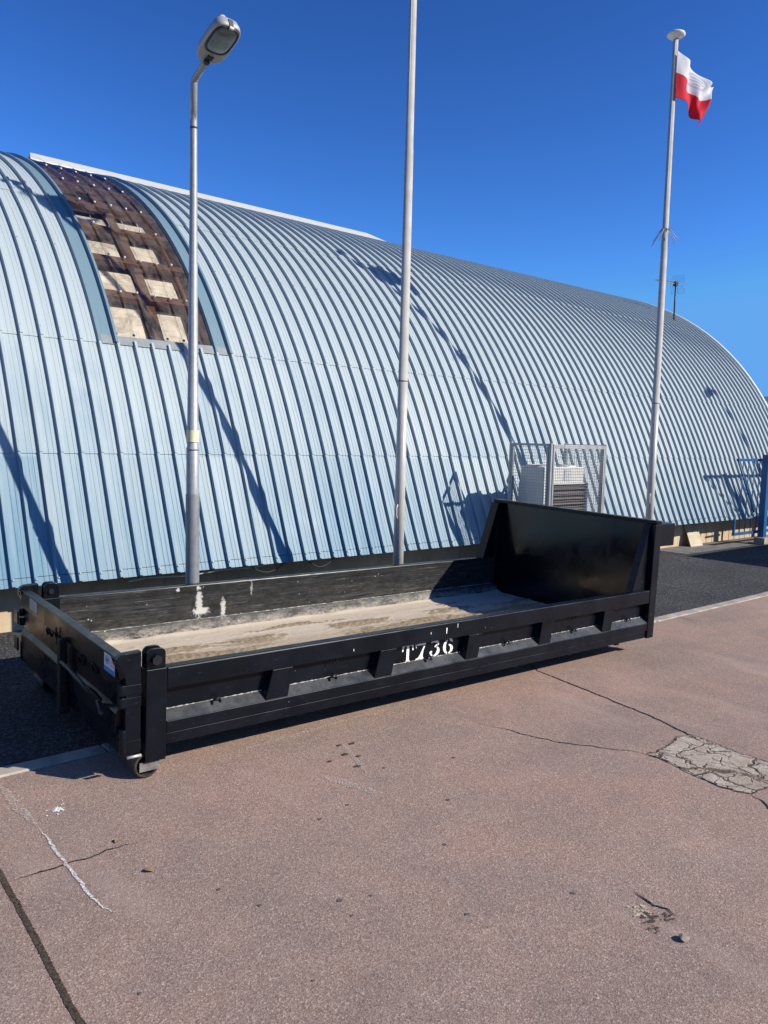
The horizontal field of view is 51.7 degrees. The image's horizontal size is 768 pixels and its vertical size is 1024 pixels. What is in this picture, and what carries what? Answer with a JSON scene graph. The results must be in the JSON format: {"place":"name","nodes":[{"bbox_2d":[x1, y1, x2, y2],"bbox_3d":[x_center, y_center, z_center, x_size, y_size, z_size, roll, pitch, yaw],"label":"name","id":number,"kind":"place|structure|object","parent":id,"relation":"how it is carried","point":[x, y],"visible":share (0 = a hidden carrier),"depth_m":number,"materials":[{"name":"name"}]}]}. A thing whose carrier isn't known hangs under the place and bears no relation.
{"place":"outdoors","nodes":[
{"label":"outdoors","id":0,"kind":"place"},
{"bbox_2d":[0,596,767,1023],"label":"pavement","id":1,"kind":"structure","parent":0,"point":[536,830],"depth_m":4.16,"materials":[{"name":"asphalt"}]},
{"bbox_2d":[0,787,37,824],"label":"painted line","id":2,"kind":"object","parent":1,"relation":"on","point":[16,805],"visible":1,"depth_m":4.65,"materials":[{"name":"beige paint"}]},
{"bbox_2d":[0,869,86,1023],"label":"expansion joint","id":3,"kind":"object","parent":1,"relation":"on","point":[65,995],"visible":1,"depth_m":3.35,"materials":[{"name":"black asphalt"}]},
{"bbox_2d":[46,804,64,815],"bbox_3d":[-1.921,1.734,4.641,0.110,0.001,0.171,0,6,-19],"label":"paint splash","id":4,"kind":"object","parent":1,"relation":"on","point":[57,808],"visible":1,"depth_m":4.63,"materials":[{"name":"white paint"}]},
{"bbox_2d":[38,827,114,911],"bbox_3d":[-1.593,1.799,4.020,0.076,0.001,1.055,-4,7,-44],"label":"painted line","id":5,"kind":"object","parent":1,"relation":"on","point":[58,853],"visible":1,"depth_m":3.95,"materials":[{"name":"white paint"}]},
{"bbox_2d":[18,842,138,878],"bbox_3d":[-1.579,1.794,4.086,0.659,0.001,0.039,-3,7,-40],"label":"pavement crack","id":6,"kind":"object","parent":1,"relation":"on","point":[73,860],"visible":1,"depth_m":4.07,"materials":[{"name":"grey asphalt"}]},
{"bbox_2d":[143,866,154,871],"bbox_3d":[-1.184,1.806,4.003,0.068,0.013,0.042,6,7,44],"label":"dry leaf","id":7,"kind":"object","parent":1,"relation":"on","point":[150,868],"visible":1,"depth_m":4.01,"materials":[{"name":"brown plant"}]},
{"bbox_2d":[327,742,360,766],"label":"pavement chips","id":8,"kind":"object","parent":1,"relation":"on","point":[344,754],"visible":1,"depth_m":5.54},
{"bbox_2d":[321,776,381,792],"bbox_3d":[-0.210,1.739,5.059,0.456,0.001,0.092,5,6,33],"label":"painted line","id":9,"kind":"object","parent":1,"relation":"on","point":[354,784],"visible":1,"depth_m":5.06,"materials":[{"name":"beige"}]},
{"bbox_2d":[138,757,575,994],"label":"gum spots","id":10,"kind":"object","parent":1,"relation":"on","point":[341,900],"visible":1,"depth_m":3.81,"materials":[{"name":"black"}]},
{"bbox_2d":[488,725,648,754],"bbox_3d":[1.335,1.702,5.901,1.439,0.001,0.103,4,6,25],"label":"pavement crack","id":11,"kind":"object","parent":1,"relation":"on","point":[563,742],"visible":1,"depth_m":5.87,"materials":[{"name":"black asphalt"}]},
{"bbox_2d":[627,904,651,916],"bbox_3d":[1.206,1.891,3.770,0.120,0.001,0.142,-3,7,-40],"label":"bare mortar","id":12,"kind":"object","parent":1,"relation":"on","point":[640,913],"visible":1,"depth_m":3.76,"materials":[{"name":"beige"}]},
{"bbox_2d":[529,663,766,761],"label":"pavement crack","id":13,"kind":"object","parent":1,"relation":"on","point":[617,702],"visible":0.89,"depth_m":6.79,"materials":[{"name":"black asphalt"}]},
{"bbox_2d":[640,912,658,924],"bbox_3d":[1.229,1.899,3.708,0.084,0.001,0.125,5,6,36],"label":"pavement hole","id":14,"kind":"object","parent":1,"relation":"on","point":[651,919],"visible":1,"depth_m":3.72,"materials":[{"name":"brown"}]},
{"bbox_2d":[635,891,675,914],"bbox_3d":[1.303,1.889,3.826,0.039,0.001,0.241,-3,7,-38],"label":"pavement crack","id":15,"kind":"object","parent":1,"relation":"on","point":[653,904],"visible":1,"depth_m":3.82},
{"bbox_2d":[660,912,674,920],"bbox_3d":[1.329,1.900,3.721,0.086,0.001,0.086,3,5,16],"label":"pavement hole","id":16,"kind":"object","parent":1,"relation":"on","point":[665,913],"visible":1,"depth_m":3.73,"materials":[{"name":"brown"}]},
{"bbox_2d":[679,933,689,941],"bbox_3d":[1.343,1.906,3.554,0.052,0.024,0.045,-3,7,-40],"label":"stone","id":17,"kind":"object","parent":1,"relation":"on","point":[683,937],"visible":1,"depth_m":3.54,"materials":[{"name":"white stone"}]},
{"bbox_2d":[650,735,767,792],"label":"concrete patch","id":18,"kind":"object","parent":1,"relation":"on","point":[718,765],"visible":1,"depth_m":5.55,"materials":[{"name":"grey concrete"}]},
{"bbox_2d":[647,734,766,793],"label":"patch edge","id":19,"kind":"object","parent":18,"relation":"on","point":[698,775],"visible":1,"depth_m":5.50,"materials":[{"name":"grey"}]},
{"bbox_2d":[0,544,767,766],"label":"road","id":20,"kind":"structure","parent":0,"point":[34,724],"depth_m":7.83,"materials":[{"name":"grey asphalt"}]},
{"bbox_2d":[185,15,240,583],"bbox_3d":[-1.728,-1.570,7.766,0.280,6.037,0.894,-3,7,-40],"label":"street lamp","id":21,"kind":"object","parent":20,"relation":"on","point":[219,39],"visible":0.87,"depth_m":7.92,"materials":[{"name":"metal"}]},
{"bbox_2d":[14,499,674,777],"bbox_3d":[-0.009,0.796,7.677,6.203,1.513,2.443,-2,8,-38],"label":"open container","id":22,"kind":"object","parent":20,"relation":"on","point":[589,578],"visible":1,"depth_m":7.08,"materials":[{"name":"black metal"}]},
{"bbox_2d":[105,590,545,665],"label":"dried mud","id":23,"kind":"structure","parent":22,"relation":"in","point":[191,645],"depth_m":7.97,"materials":[{"name":"beige soil"}]},
{"bbox_2d":[0,151,767,632],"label":"hangar","id":24,"kind":"structure","parent":20,"relation":"on","point":[298,343],"depth_m":11.78,"materials":[{"name":"metal"}]},
{"bbox_2d":[129,562,277,581],"bbox_3d":[-2.136,0.730,9.819,2.104,0.083,0.086,-3,7,-40],"label":"pipe","id":25,"kind":"object","parent":24,"relation":"attached to","point":[164,576],"visible":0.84,"depth_m":9.71,"materials":[{"name":"plastic"}]},
{"bbox_2d":[250,562,285,572],"bbox_3d":[-1.512,0.719,10.320,0.608,0.143,0.012,-3,7,-40],"label":"cable","id":26,"kind":"object","parent":24,"relation":"hanging from","point":[268,571],"visible":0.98,"depth_m":10.32,"materials":[{"name":"black plastic"}]},
{"bbox_2d":[307,557,334,566],"bbox_3d":[-0.862,0.685,10.866,0.509,0.142,0.012,-3,7,-40],"label":"cable","id":27,"kind":"object","parent":24,"relation":"hanging from","point":[320,566],"visible":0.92,"depth_m":10.85,"materials":[{"name":"black plastic"}]},
{"bbox_2d":[656,275,685,319],"bbox_3d":[7.880,-5.963,22.066,1.101,1.357,0.406,-3,7,-40],"label":"tv antenna","id":28,"kind":"object","parent":24,"relation":"attached to","point":[675,283],"visible":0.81,"depth_m":22.29,"materials":[{"name":"grey metal"}]},
{"bbox_2d":[0,592,767,777],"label":"kerb","id":29,"kind":"structure","parent":20,"relation":"on","point":[13,769],"depth_m":5.42,"materials":[{"name":"concrete"}]},
{"bbox_2d":[393,0,416,564],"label":"flagpole","id":30,"kind":"object","parent":20,"relation":"on","point":[399,508],"visible":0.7,"depth_m":9.71,"materials":[{"name":"grey metal"}]},
{"bbox_2d":[518,464,587,510],"bbox_3d":[2.745,0.161,12.955,1.145,1.870,0.527,-3,7,-40],"label":"air conditioner","id":31,"kind":"object","parent":20,"relation":"on","point":[562,493],"visible":0.34,"depth_m":12.67,"materials":[{"name":"white metal"}]},
{"bbox_2d":[507,442,606,512],"bbox_3d":[2.789,-0.003,12.873,1.440,2.214,0.830,-3,7,-40],"label":"wire cage","id":32,"kind":"object","parent":20,"relation":"on","point":[549,483],"visible":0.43,"depth_m":12.51,"materials":[{"name":"metal"}]},
{"bbox_2d":[645,29,685,519],"bbox_3d":[4.648,-3.373,13.322,0.467,8.935,0.433,1,5,-4],"label":"flagpole","id":33,"kind":"object","parent":20,"relation":"on","point":[675,35],"visible":0.88,"depth_m":13.25,"materials":[{"name":"grey metal"}]},
{"bbox_2d":[675,50,713,125],"bbox_3d":[5.195,-7.004,13.268,1.162,1.005,0.228,-2,6,-36],"label":"flag","id":34,"kind":"object","parent":33,"relation":"attached to","point":[693,89],"visible":1,"depth_m":13.30,"materials":[{"name":"fabric"}]},
{"bbox_2d":[660,535,767,553],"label":"concrete strip","id":35,"kind":"object","parent":20,"relation":"on","point":[716,545],"visible":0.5,"depth_m":17.78,"materials":[{"name":"grey concrete"}]},
{"bbox_2d":[684,524,702,546],"bbox_3d":[6.952,0.527,17.815,0.520,0.472,0.196,-3,7,-40],"label":"board","id":36,"kind":"object","parent":35,"relation":"on","point":[693,535],"visible":1,"depth_m":17.79,"materials":[{"name":"brown wood"}]},
{"bbox_2d":[753,455,767,544],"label":"gate post","id":37,"kind":"object","parent":20,"relation":"on","point":[761,538],"visible":1,"depth_m":18.38,"materials":[{"name":"blue metal"}]},
{"bbox_2d":[731,459,767,535],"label":"sliding gate","id":38,"kind":"structure","parent":37,"relation":"attached to","point":[745,518],"depth_m":18.17,"materials":[{"name":"blue metal"}]},
{"bbox_2d":[0,0,767,402],"label":"sky","id":39,"kind":"structure","parent":0,"point":[541,126],"materials":[{"name":"blue"}]}
]}

